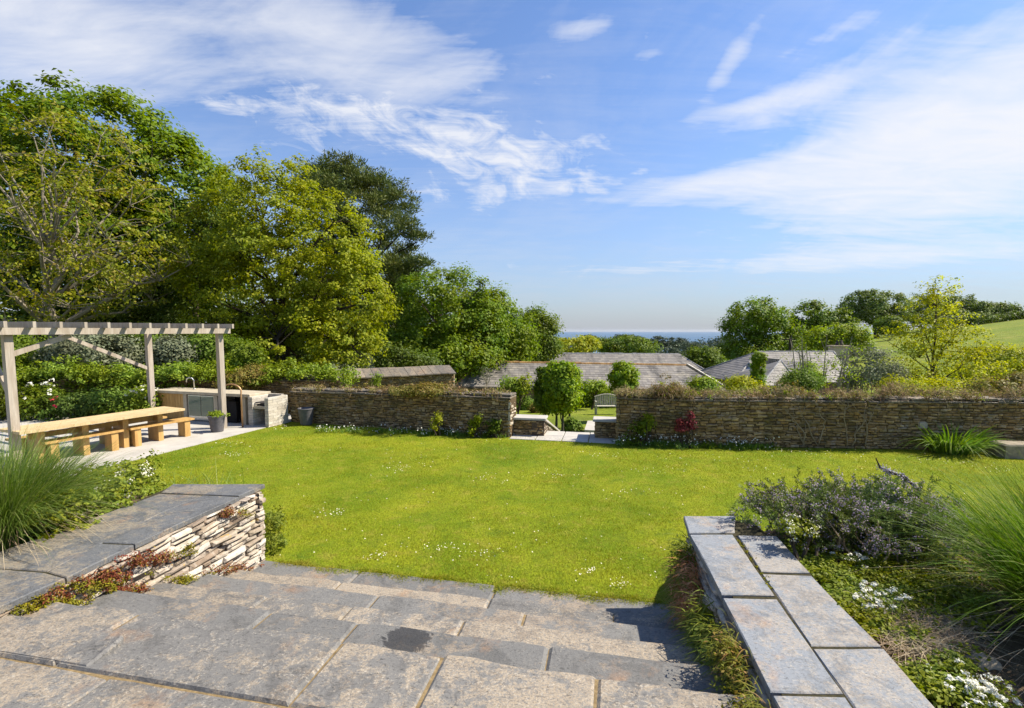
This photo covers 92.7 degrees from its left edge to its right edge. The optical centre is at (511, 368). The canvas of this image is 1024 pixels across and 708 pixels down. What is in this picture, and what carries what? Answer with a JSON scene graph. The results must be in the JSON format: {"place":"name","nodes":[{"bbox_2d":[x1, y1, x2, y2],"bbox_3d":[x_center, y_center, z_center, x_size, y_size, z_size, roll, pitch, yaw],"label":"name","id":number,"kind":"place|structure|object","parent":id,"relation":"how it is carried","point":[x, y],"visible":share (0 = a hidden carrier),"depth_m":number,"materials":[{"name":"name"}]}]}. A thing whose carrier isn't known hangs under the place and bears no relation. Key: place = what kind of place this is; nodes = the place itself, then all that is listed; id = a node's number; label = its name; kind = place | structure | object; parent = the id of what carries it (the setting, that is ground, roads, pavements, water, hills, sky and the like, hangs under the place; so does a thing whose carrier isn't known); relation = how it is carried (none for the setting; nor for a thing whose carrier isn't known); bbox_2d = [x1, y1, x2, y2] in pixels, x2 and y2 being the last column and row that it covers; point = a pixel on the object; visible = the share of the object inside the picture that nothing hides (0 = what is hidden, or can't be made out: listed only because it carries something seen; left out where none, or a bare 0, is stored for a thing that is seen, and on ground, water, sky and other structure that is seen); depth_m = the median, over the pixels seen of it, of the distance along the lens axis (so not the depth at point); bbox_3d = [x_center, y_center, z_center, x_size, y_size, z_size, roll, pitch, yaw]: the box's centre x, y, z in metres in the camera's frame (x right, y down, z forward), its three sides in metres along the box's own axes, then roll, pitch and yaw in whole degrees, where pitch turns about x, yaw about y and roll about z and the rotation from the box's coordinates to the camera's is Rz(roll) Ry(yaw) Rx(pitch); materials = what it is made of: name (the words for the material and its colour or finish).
{"place":"outdoors","nodes":[
{"label":"outdoors","id":0,"kind":"place"},
{"bbox_2d":[0,413,290,473],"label":"patio","id":1,"kind":"structure","parent":0,"point":[201,433],"depth_m":11.62,"materials":[{"name":"beige stone"}]},
{"bbox_2d":[1,378,74,420],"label":"rose bush","id":2,"kind":"object","parent":1,"relation":"on","point":[40,410],"visible":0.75,"depth_m":14.05,"materials":[{"name":"green plant"}]},
{"bbox_2d":[42,428,123,460],"bbox_3d":[-8.873,1.583,10.102,0.325,0.436,1.350,2,5,23],"label":"bench","id":3,"kind":"object","parent":1,"relation":"on","point":[111,436],"visible":0.62,"depth_m":10.39,"materials":[{"name":"brown wood"}]},
{"bbox_2d":[0,406,184,461],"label":"dining table","id":4,"kind":"object","parent":1,"relation":"on","point":[121,420],"visible":0.82,"depth_m":10.35,"materials":[{"name":"brown wood"}]},
{"bbox_2d":[0,321,233,467],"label":"pergola","id":5,"kind":"object","parent":1,"relation":"on","point":[8,331],"visible":0.96,"depth_m":10.16,"materials":[{"name":"brown wood"}]},
{"bbox_2d":[122,383,164,416],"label":"rose bush","id":6,"kind":"object","parent":1,"relation":"on","point":[140,399],"visible":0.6,"depth_m":14.07,"materials":[{"name":"green plant"}]},
{"bbox_2d":[127,417,194,446],"bbox_3d":[-8.267,1.474,11.487,0.325,0.436,1.420,2,5,23],"label":"bench","id":7,"kind":"object","parent":1,"relation":"on","point":[184,429],"visible":0.96,"depth_m":11.32,"materials":[{"name":"brown wood"}]},
{"bbox_2d":[155,377,270,424],"bbox_3d":[-8.751,0.872,14.176,3.620,1.238,0.760,1,5,17],"label":"outdoor kitchen","id":8,"kind":"object","parent":1,"relation":"on","point":[198,403],"visible":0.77,"depth_m":13.94,"materials":[{"name":"stone"}]},
{"bbox_2d":[158,393,183,418],"bbox_3d":[-9.925,1.087,14.235,0.990,0.740,0.048,1,5,17],"label":"cupboard door","id":9,"kind":"structure","parent":8,"relation":"in","point":[170,399],"depth_m":14.20,"materials":[{"name":"brown wood"}]},
{"bbox_2d":[207,410,229,432],"bbox_3d":[-7.557,1.328,12.510,0.609,0.565,0.410,2,5,25],"label":"plant pot","id":10,"kind":"object","parent":1,"relation":"on","point":[216,419],"visible":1,"depth_m":12.40,"materials":[{"name":"grey metal"}]},
{"bbox_2d":[248,393,288,426],"bbox_3d":[-6.747,1.134,13.499,0.728,0.820,0.717,1,5,17],"label":"barbecue","id":11,"kind":"object","parent":1,"relation":"on","point":[270,410],"visible":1,"depth_m":13.34,"materials":[{"name":"concrete"}]},
{"bbox_2d":[0,0,1023,331],"label":"sky","id":12,"kind":"structure","parent":0,"point":[618,165],"materials":[{"name":"blue"}]},
{"bbox_2d":[17,319,1023,431],"bbox_3d":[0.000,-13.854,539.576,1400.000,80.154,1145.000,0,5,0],"label":"terrain","id":13,"kind":"structure","parent":0,"point":[1008,332],"depth_m":62.02,"materials":[{"name":"green plant"}]},
{"bbox_2d":[0,315,55,373],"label":"laurel shrub","id":14,"kind":"object","parent":13,"relation":"on","point":[21,341],"visible":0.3,"depth_m":16.71,"materials":[{"name":"green plant"}]},
{"bbox_2d":[46,388,108,419],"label":"rose bush","id":15,"kind":"object","parent":13,"relation":"on","point":[81,409],"visible":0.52,"depth_m":14.03,"materials":[{"name":"green plant"}]},
{"bbox_2d":[26,334,144,370],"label":"viburnum shrub","id":16,"kind":"object","parent":13,"relation":"on","point":[70,348],"visible":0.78,"depth_m":16.61,"materials":[{"name":"green plant"}]},
{"bbox_2d":[0,92,198,341],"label":"ash tree","id":17,"kind":"object","parent":13,"relation":"on","point":[50,297],"visible":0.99,"depth_m":21.52,"materials":[{"name":"green plant"}]},
{"bbox_2d":[65,495,147,523],"bbox_3d":[-5.740,1.921,3.963,3.720,0.877,6.800,0,5,0],"label":"flower bed","id":18,"kind":"object","parent":13,"relation":"on","point":[138,496],"visible":0.01,"depth_m":5.31,"materials":[{"name":"soil"}]},
{"bbox_2d":[23,470,136,542],"bbox_3d":[-3.935,1.275,4.502,0.594,0.533,1.016,0,5,0],"label":"ground geranium","id":19,"kind":"object","parent":18,"relation":"on","point":[111,486],"visible":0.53,"depth_m":4.37,"materials":[{"name":"green plant"}]},
{"bbox_2d":[0,413,178,573],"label":"ornamental grass","id":20,"kind":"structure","parent":18,"relation":"on","point":[24,483],"depth_m":4.15,"materials":[{"name":"plant"}]},
{"bbox_2d":[68,449,173,521],"bbox_3d":[-4.332,1.276,5.267,0.943,0.569,1.436,0,5,0],"label":"white flower bush","id":21,"kind":"object","parent":18,"relation":"on","point":[148,468],"visible":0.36,"depth_m":5.39,"materials":[{"name":"green plant"}]},
{"bbox_2d":[84,382,138,418],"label":"border shrub","id":22,"kind":"object","parent":13,"relation":"on","point":[120,405],"visible":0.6,"depth_m":13.95,"materials":[{"name":"green plant"}]},
{"bbox_2d":[0,484,265,616],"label":"retaining wall","id":23,"kind":"structure","parent":13,"relation":"on","point":[176,517],"depth_m":4.37,"materials":[{"name":"stone"}]},
{"bbox_2d":[6,507,256,615],"bbox_3d":[-2.982,1.772,4.207,0.105,0.721,2.220,1,5,11],"label":"moss","id":24,"kind":"object","parent":23,"relation":"attached to","point":[184,581],"visible":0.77,"depth_m":3.56,"materials":[{"name":"green plant"}]},
{"bbox_2d":[33,504,263,607],"bbox_3d":[-2.959,1.839,4.328,0.105,0.871,2.165,1,5,11],"label":"stonecrop","id":25,"kind":"object","parent":23,"relation":"attached to","point":[139,560],"visible":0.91,"depth_m":3.88,"materials":[{"name":"plant"}]},
{"bbox_2d":[0,68,273,370],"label":"sycamore tree","id":26,"kind":"object","parent":13,"relation":"on","point":[185,149],"visible":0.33,"depth_m":27.93,"materials":[{"name":"green plant"}]},
{"bbox_2d":[1,377,338,414],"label":"boundary wall","id":27,"kind":"structure","parent":13,"relation":"on","point":[283,387],"depth_m":15.38,"materials":[{"name":"stone"}]},
{"bbox_2d":[2,354,361,403],"bbox_3d":[-11.505,0.348,15.417,13.418,1.679,1.956,0,5,0],"label":"ivy","id":28,"kind":"object","parent":27,"relation":"on","point":[73,370],"visible":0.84,"depth_m":15.15,"materials":[{"name":"green plant"}]},
{"bbox_2d":[211,361,267,390],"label":"hebe shrub","id":29,"kind":"object","parent":27,"relation":"on","point":[250,371],"visible":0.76,"depth_m":14.85,"materials":[{"name":"green plant"}]},
{"bbox_2d":[137,334,207,373],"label":"viburnum shrub","id":30,"kind":"object","parent":13,"relation":"on","point":[166,350],"visible":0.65,"depth_m":17.05,"materials":[{"name":"green plant"}]},
{"bbox_2d":[0,181,378,373],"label":"dark holly tree","id":31,"kind":"object","parent":13,"relation":"on","point":[156,315],"visible":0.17,"depth_m":26.21,"materials":[{"name":"green plant"}]},
{"bbox_2d":[114,321,268,369],"bbox_3d":[-12.104,-0.348,18.544,5.805,2.953,2.770,0,5,0],"label":"laurel shrub","id":32,"kind":"object","parent":13,"relation":"on","point":[240,352],"visible":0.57,"depth_m":17.91,"materials":[{"name":"green plant"}]},
{"bbox_2d":[162,144,403,369],"bbox_3d":[-11.152,-4.868,23.651,11.490,11.468,7.457,1,5,17],"label":"young oak tree","id":33,"kind":"object","parent":13,"relation":"on","point":[297,323],"visible":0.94,"depth_m":22.63,"materials":[{"name":"green plant"}]},
{"bbox_2d":[271,337,444,367],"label":"hedge","id":34,"kind":"object","parent":13,"relation":"on","point":[400,357],"visible":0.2,"depth_m":29.23,"materials":[{"name":"green plant"}]},
{"bbox_2d":[286,147,439,334],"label":"pine tree","id":35,"kind":"object","parent":13,"relation":"on","point":[364,185],"visible":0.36,"depth_m":41.72,"materials":[{"name":"green plant"}]},
{"bbox_2d":[0,560,763,707],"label":"stone steps","id":36,"kind":"structure","parent":13,"relation":"on","point":[201,634],"depth_m":2.93,"materials":[{"name":"stone"}]},
{"bbox_2d":[0,584,613,707],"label":"step mortar","id":37,"kind":"object","parent":36,"relation":"on","point":[106,677],"depth_m":2.62,"materials":[{"name":"grey concrete"}]},
{"bbox_2d":[273,558,676,610],"bbox_3d":[-0.419,2.187,5.005,4.671,0.072,0.407,1,5,11],"label":"lawn edge","id":38,"kind":"object","parent":36,"relation":"on","point":[504,585],"visible":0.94,"depth_m":4.96,"materials":[{"name":"green plant"}]},
{"bbox_2d":[310,365,455,390],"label":"boundary wall","id":39,"kind":"structure","parent":13,"relation":"on","point":[405,376],"depth_m":19.75,"materials":[{"name":"grey stone"}]},
{"bbox_2d":[289,387,515,437],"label":"garden wall","id":40,"kind":"structure","parent":13,"relation":"on","point":[363,407],"depth_m":12.80,"materials":[{"name":"brown stone"}]},
{"bbox_2d":[289,381,510,402],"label":"wall top plants","id":41,"kind":"object","parent":40,"relation":"on","point":[384,389],"depth_m":12.72,"materials":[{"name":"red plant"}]},
{"bbox_2d":[387,381,447,399],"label":"valerian plant","id":42,"kind":"object","parent":40,"relation":"on","point":[419,389],"visible":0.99,"depth_m":12.25,"materials":[{"name":"green plant"}]},
{"bbox_2d":[343,261,523,381],"bbox_3d":[-6.636,-2.689,35.690,15.108,10.383,9.732,0,5,0],"label":"sycamore tree","id":43,"kind":"object","parent":13,"relation":"on","point":[450,332],"visible":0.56,"depth_m":34.90,"materials":[{"name":"green plant"}]},
{"bbox_2d":[453,280,542,372],"bbox_3d":[-1.877,-2.338,39.479,8.903,9.585,6.558,0,5,0],"label":"sycamore tree","id":44,"kind":"object","parent":13,"relation":"on","point":[518,347],"visible":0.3,"depth_m":38.38,"materials":[{"name":"green plant"}]},
{"bbox_2d":[495,372,535,413],"bbox_3d":[0.122,1.212,18.133,1.480,2.195,1.217,0,5,0],"label":"apple tree","id":45,"kind":"object","parent":13,"relation":"on","point":[518,387],"visible":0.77,"depth_m":17.93,"materials":[{"name":"green plant"}]},
{"bbox_2d":[513,414,559,436],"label":"gateway wall","id":46,"kind":"structure","parent":13,"relation":"on","point":[535,425],"depth_m":12.08,"materials":[{"name":"brown stone"}]},
{"bbox_2d":[531,366,551,414],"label":"pleached tree","id":47,"kind":"object","parent":13,"relation":"on","point":[540,390],"visible":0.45,"depth_m":19.89,"materials":[{"name":"green plant"}]},
{"bbox_2d":[520,301,566,361],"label":"sycamore tree","id":48,"kind":"object","parent":13,"relation":"on","point":[549,342],"visible":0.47,"depth_m":42.87,"materials":[{"name":"green plant"}]},
{"bbox_2d":[541,359,559,427],"bbox_3d":[1.663,0.980,17.716,1.250,2.650,1.287,2,5,26],"label":"pleached tree","id":49,"kind":"object","parent":13,"relation":"on","point":[545,377],"visible":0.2,"depth_m":17.51,"materials":[{"name":"green plant"}]},
{"bbox_2d":[546,360,580,430],"bbox_3d":[1.779,1.001,16.808,1.208,2.605,1.229,0,5,0],"label":"pleached tree","id":50,"kind":"object","parent":13,"relation":"on","point":[564,385],"visible":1,"depth_m":16.53,"materials":[{"name":"green plant"}]},
{"bbox_2d":[556,334,601,352],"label":"willow tree","id":51,"kind":"object","parent":13,"relation":"on","point":[583,344],"visible":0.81,"depth_m":64.59,"materials":[{"name":"yellow plant"}]},
{"bbox_2d":[455,361,728,399],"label":"barn","id":52,"kind":"structure","parent":13,"relation":"on","point":[650,372],"depth_m":34.95,"materials":[{"name":"stone"}]},
{"bbox_2d":[579,377,607,409],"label":"apple tree","id":53,"kind":"object","parent":13,"relation":"on","point":[591,387],"visible":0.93,"depth_m":26.89,"materials":[{"name":"green plant"}]},
{"bbox_2d":[580,387,615,408],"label":"hedge","id":54,"kind":"object","parent":13,"relation":"on","point":[588,401],"visible":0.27,"depth_m":28.65,"materials":[{"name":"green plant"}]},
{"bbox_2d":[593,416,615,438],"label":"gateway wall","id":55,"kind":"structure","parent":13,"relation":"on","point":[604,426],"depth_m":11.75,"materials":[{"name":"brown stone"}]},
{"bbox_2d":[606,360,640,398],"bbox_3d":[4.696,0.965,20.655,1.449,2.689,1.406,0,5,0],"label":"pleached tree","id":56,"kind":"object","parent":13,"relation":"on","point":[622,373],"visible":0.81,"depth_m":20.28,"materials":[{"name":"green plant"}]},
{"bbox_2d":[552,353,703,369],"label":"barn","id":57,"kind":"structure","parent":13,"relation":"on","point":[661,358],"depth_m":47.23,"materials":[{"name":"stone"}]},
{"bbox_2d":[593,334,663,352],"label":"round tree","id":58,"kind":"object","parent":13,"relation":"on","point":[627,344],"visible":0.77,"depth_m":97.58,"materials":[{"name":"green plant"}]},
{"bbox_2d":[654,335,738,355],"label":"woodland","id":59,"kind":"object","parent":13,"relation":"on","point":[714,343],"visible":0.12,"depth_m":125.66,"materials":[{"name":"green plant"}]},
{"bbox_2d":[683,373,722,393],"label":"lime shrub","id":60,"kind":"object","parent":13,"relation":"on","point":[702,382],"visible":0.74,"depth_m":13.89,"materials":[{"name":"green plant"}]},
{"bbox_2d":[679,344,729,368],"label":"hawthorn tree","id":61,"kind":"object","parent":13,"relation":"on","point":[705,359],"visible":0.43,"depth_m":47.16,"materials":[{"name":"green plant"}]},
{"bbox_2d":[719,373,771,394],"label":"golden shrub","id":62,"kind":"object","parent":13,"relation":"on","point":[742,383],"visible":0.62,"depth_m":14.70,"materials":[{"name":"yellow plant"}]},
{"bbox_2d":[748,350,768,384],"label":"ivy column","id":63,"kind":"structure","parent":13,"relation":"on","point":[758,359],"depth_m":18.92,"materials":[{"name":"green plant"}]},
{"bbox_2d":[714,295,816,360],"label":"sycamore tree","id":64,"kind":"object","parent":13,"relation":"on","point":[755,324],"visible":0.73,"depth_m":69.82,"materials":[{"name":"green plant"}]},
{"bbox_2d":[700,340,855,394],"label":"house","id":65,"kind":"structure","parent":13,"relation":"on","point":[775,364],"depth_m":39.96,"materials":[{"name":"stone"}]},
{"bbox_2d":[769,366,826,394],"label":"laurel shrub","id":66,"kind":"object","parent":13,"relation":"on","point":[809,382],"visible":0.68,"depth_m":15.35,"materials":[{"name":"green plant"}]},
{"bbox_2d":[684,516,934,707],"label":"retaining wall","id":67,"kind":"structure","parent":13,"relation":"on","point":[806,639],"depth_m":2.86,"materials":[{"name":"stone"}]},
{"bbox_2d":[658,550,703,632],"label":"wall heather","id":68,"kind":"object","parent":67,"relation":"attached to","point":[685,595],"depth_m":3.87,"materials":[{"name":"green plant"}]},
{"bbox_2d":[651,530,743,694],"bbox_3d":[1.351,1.988,3.473,0.608,1.020,2.219,1,5,11],"label":"wall fern","id":69,"kind":"object","parent":67,"relation":"attached to","point":[698,627],"depth_m":3.42,"materials":[{"name":"green plant"}]},
{"bbox_2d":[694,608,770,707],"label":"wall tuft","id":70,"kind":"object","parent":67,"relation":"attached to","point":[729,656],"visible":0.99,"depth_m":2.63,"materials":[{"name":"green plant"}]},
{"bbox_2d":[781,298,860,350],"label":"oak tree","id":71,"kind":"object","parent":13,"relation":"on","point":[828,317],"visible":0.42,"depth_m":80.28,"materials":[{"name":"green plant"}]},
{"bbox_2d":[778,333,867,394],"bbox_3d":[10.857,0.490,17.190,3.127,3.657,2.356,0,5,0],"label":"bare shrub","id":72,"kind":"object","parent":13,"relation":"on","point":[839,378],"visible":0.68,"depth_m":16.97,"materials":[{"name":"green plant"}]},
{"bbox_2d":[796,321,878,357],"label":"maple tree","id":73,"kind":"object","parent":13,"relation":"on","point":[862,338],"visible":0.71,"depth_m":58.44,"materials":[{"name":"green plant"}]},
{"bbox_2d":[679,530,1023,707],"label":"flower bed","id":74,"kind":"object","parent":13,"relation":"on","point":[1015,673],"visible":0.05,"depth_m":2.85,"materials":[{"name":"soil"}]},
{"bbox_2d":[777,513,821,561],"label":"pale flower plant","id":75,"kind":"object","parent":74,"relation":"on","point":[790,527],"visible":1,"depth_m":3.83,"materials":[{"name":"white plant"}]},
{"bbox_2d":[726,458,986,567],"bbox_3d":[2.861,1.194,4.256,1.829,0.877,1.377,2,5,22],"label":"rosemary bush","id":76,"kind":"object","parent":74,"relation":"on","point":[836,514],"visible":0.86,"depth_m":4.03,"materials":[{"name":"green plant"}]},
{"bbox_2d":[853,580,917,622],"bbox_3d":[2.417,1.563,3.240,0.445,0.236,0.401,0,5,0],"label":"candytuft","id":77,"kind":"object","parent":74,"relation":"on","point":[866,593],"visible":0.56,"depth_m":3.22,"materials":[{"name":"white plant"}]},
{"bbox_2d":[780,515,1008,707],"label":"ground cover","id":78,"kind":"object","parent":74,"relation":"on","point":[927,683],"visible":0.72,"depth_m":3.21,"materials":[{"name":"green plant"}]},
{"bbox_2d":[845,584,1022,682],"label":"straw","id":79,"kind":"object","parent":74,"relation":"on","point":[944,622],"visible":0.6,"depth_m":2.86,"materials":[{"name":"beige plant"}]},
{"bbox_2d":[851,443,1023,698],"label":"ornamental grass","id":80,"kind":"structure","parent":74,"relation":"on","point":[1008,557],"depth_m":3.15,"materials":[{"name":"plant"}]},
{"bbox_2d":[925,658,1023,707],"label":"candytuft","id":81,"kind":"object","parent":74,"relation":"on","point":[988,695],"visible":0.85,"depth_m":2.39,"materials":[{"name":"white plant"}]},
{"bbox_2d":[965,651,1001,670],"bbox_3d":[2.587,1.622,2.690,0.172,0.119,0.134,0,5,0],"label":"rock","id":82,"kind":"object","parent":74,"relation":"on","point":[992,666],"visible":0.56,"depth_m":2.65,"materials":[{"name":"grey stone"}]},
{"bbox_2d":[829,343,911,394],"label":"grey shrub","id":83,"kind":"object","parent":13,"relation":"on","point":[874,375],"visible":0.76,"depth_m":18.30,"materials":[{"name":"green plant"}]},
{"bbox_2d":[833,288,919,337],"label":"oak tree","id":84,"kind":"object","parent":13,"relation":"on","point":[869,307],"visible":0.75,"depth_m":145.80,"materials":[{"name":"green plant"}]},
{"bbox_2d":[871,315,907,338],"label":"round bush","id":85,"kind":"object","parent":13,"relation":"on","point":[881,323],"visible":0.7,"depth_m":113.52,"materials":[{"name":"green plant"}]},
{"bbox_2d":[875,374,981,395],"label":"golden shrub","id":86,"kind":"object","parent":13,"relation":"on","point":[939,383],"visible":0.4,"depth_m":15.46,"materials":[{"name":"yellow plant"}]},
{"bbox_2d":[860,275,1019,390],"bbox_3d":[17.433,-0.811,20.506,6.581,6.340,4.649,0,5,0],"label":"golden tree","id":87,"kind":"object","parent":13,"relation":"on","point":[936,328],"visible":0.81,"depth_m":20.48,"materials":[{"name":"green plant"}]},
{"bbox_2d":[893,293,1005,325],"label":"oak tree","id":88,"kind":"object","parent":13,"relation":"on","point":[970,306],"visible":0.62,"depth_m":159.46,"materials":[{"name":"green plant"}]},
{"bbox_2d":[944,340,1023,385],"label":"golden shrub","id":89,"kind":"object","parent":13,"relation":"on","point":[1009,353],"visible":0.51,"depth_m":22.44,"materials":[{"name":"green plant"}]},
{"bbox_2d":[957,369,1023,396],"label":"mixed shrub","id":90,"kind":"object","parent":13,"relation":"on","point":[1013,379],"visible":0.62,"depth_m":13.04,"materials":[{"name":"green plant"}]},
{"bbox_2d":[979,309,1023,323],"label":"field hedge","id":91,"kind":"object","parent":13,"relation":"on","point":[1013,315],"visible":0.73,"depth_m":155.31,"materials":[{"name":"green plant"}]},
{"bbox_2d":[68,421,1023,604],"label":"lawn","id":92,"kind":"structure","parent":0,"point":[409,509],"depth_m":7.86,"materials":[{"name":"green plant"}]},
{"bbox_2d":[263,505,289,556],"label":"lavender bush","id":93,"kind":"object","parent":92,"relation":"on","point":[275,519],"visible":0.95,"depth_m":5.79,"materials":[{"name":"green plant"}]},
{"bbox_2d":[315,422,911,450],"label":"edging plants","id":94,"kind":"object","parent":92,"relation":"on","point":[626,442],"visible":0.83,"depth_m":11.04,"materials":[{"name":"green plant"}]},
{"bbox_2d":[622,417,647,445],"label":"climber plant","id":95,"kind":"object","parent":92,"relation":"on","point":[638,431],"visible":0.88,"depth_m":11.00,"materials":[{"name":"green plant"}]},
{"bbox_2d":[674,411,697,448],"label":"crimson shrub","id":96,"kind":"object","parent":92,"relation":"on","point":[682,427],"visible":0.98,"depth_m":10.81,"materials":[{"name":"red plant"}]},
{"bbox_2d":[615,393,1023,449],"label":"garden wall","id":97,"kind":"structure","parent":92,"relation":"on","point":[889,425],"depth_m":10.76,"materials":[{"name":"brown stone"}]},
{"bbox_2d":[611,372,1023,411],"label":"wall top plants","id":98,"kind":"object","parent":97,"relation":"on","point":[661,391],"depth_m":10.81,"materials":[{"name":"green plant"}]},
{"bbox_2d":[899,418,1019,455],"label":"strap leaf plant","id":99,"kind":"object","parent":92,"relation":"on","point":[953,444],"visible":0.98,"depth_m":10.17,"materials":[{"name":"green plant"}]},
{"bbox_2d":[988,440,1023,458],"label":"stone block","id":100,"kind":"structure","parent":92,"relation":"on","point":[1013,448],"depth_m":9.92,"materials":[{"name":"grey stone"}]},
{"bbox_2d":[510,431,614,443],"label":"gateway path","id":101,"kind":"structure","parent":0,"point":[566,436],"depth_m":11.82,"materials":[{"name":"grey stone"}]},
{"bbox_2d":[373,332,871,365],"bbox_3d":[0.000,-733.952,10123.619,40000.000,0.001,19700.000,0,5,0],"label":"sea","id":102,"kind":"structure","parent":0,"point":[693,336],"depth_m":7424.76,"materials":[{"name":"liquid"}]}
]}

